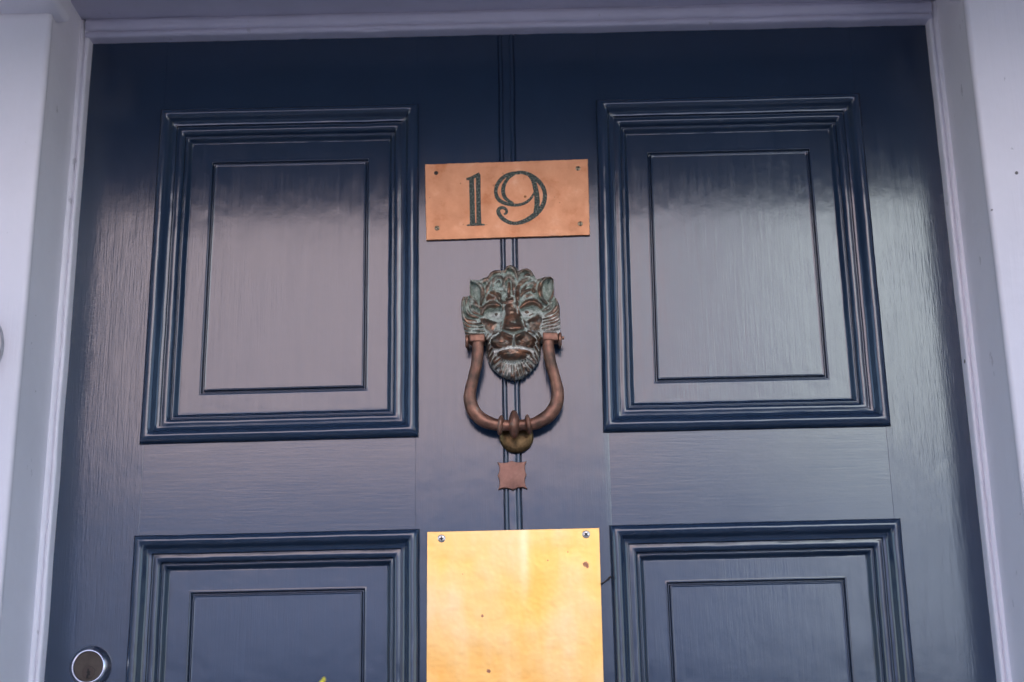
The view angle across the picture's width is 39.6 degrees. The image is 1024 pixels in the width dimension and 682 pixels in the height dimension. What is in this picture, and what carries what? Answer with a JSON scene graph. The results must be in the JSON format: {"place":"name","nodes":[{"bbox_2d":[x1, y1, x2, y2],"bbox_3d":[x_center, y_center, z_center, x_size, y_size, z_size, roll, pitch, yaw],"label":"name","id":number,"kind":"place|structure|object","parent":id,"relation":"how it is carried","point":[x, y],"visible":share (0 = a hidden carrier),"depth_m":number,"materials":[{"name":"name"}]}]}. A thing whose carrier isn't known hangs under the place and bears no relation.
{"place":"outdoors","nodes":[
{"label":"outdoors","id":0,"kind":"place"},
{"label":"pavement","id":1,"kind":"structure","parent":0,"visible":0},
{"bbox_3d":[0.024,1.636,0.656,1.240,0.162,0.448,-1,-16,1],"label":"doorstep","id":2,"kind":"structure","parent":1,"relation":"on","visible":0},
{"bbox_2d":[0,0,1023,681],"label":"door surround","id":3,"kind":"object","parent":2,"relation":"on","point":[974,54],"visible":0.88,"depth_m":1.32,"materials":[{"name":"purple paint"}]},
{"bbox_2d":[0,326,3,360],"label":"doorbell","id":4,"kind":"object","parent":3,"relation":"attached to","point":[1,343],"visible":1,"depth_m":1.24,"materials":[{"name":"silver metal"}]},
{"bbox_2d":[44,25,996,681],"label":"front door","id":5,"kind":"structure","parent":3,"relation":"attached to","point":[748,453],"depth_m":1.34,"materials":[{"name":"dark blue gloss paint"},{"name":"painted wood"}]},
{"bbox_2d":[425,159,589,240],"bbox_3d":[-0.005,-0.137,1.383,0.160,0.081,0.003,-1,-16,1],"label":"number plate","id":6,"kind":"object","parent":5,"relation":"attached to","point":[502,200],"visible":1,"depth_m":1.38,"materials":[{"name":"orange metal"}]},
{"bbox_2d":[461,265,563,453],"bbox_3d":[0.001,0.013,1.323,0.096,0.181,0.035,-1,-16,1],"label":"door knocker","id":7,"kind":"object","parent":5,"relation":"attached to","point":[511,318],"depth_m":1.32,"materials":[{"name":"brown metal"}]},
{"bbox_2d":[498,461,526,489],"bbox_3d":[0.000,0.123,1.305,0.027,0.027,0.004,-1,-16,1],"label":"strike plate","id":8,"kind":"object","parent":5,"relation":"attached to","point":[511,475],"visible":1,"depth_m":1.30,"materials":[{"name":"pink metal"}]},
{"bbox_2d":[427,528,603,681],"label":"blank plate","id":9,"kind":"object","parent":5,"relation":"attached to","point":[513,605],"visible":1,"depth_m":1.27,"materials":[{"name":"gold metal"}]}
]}

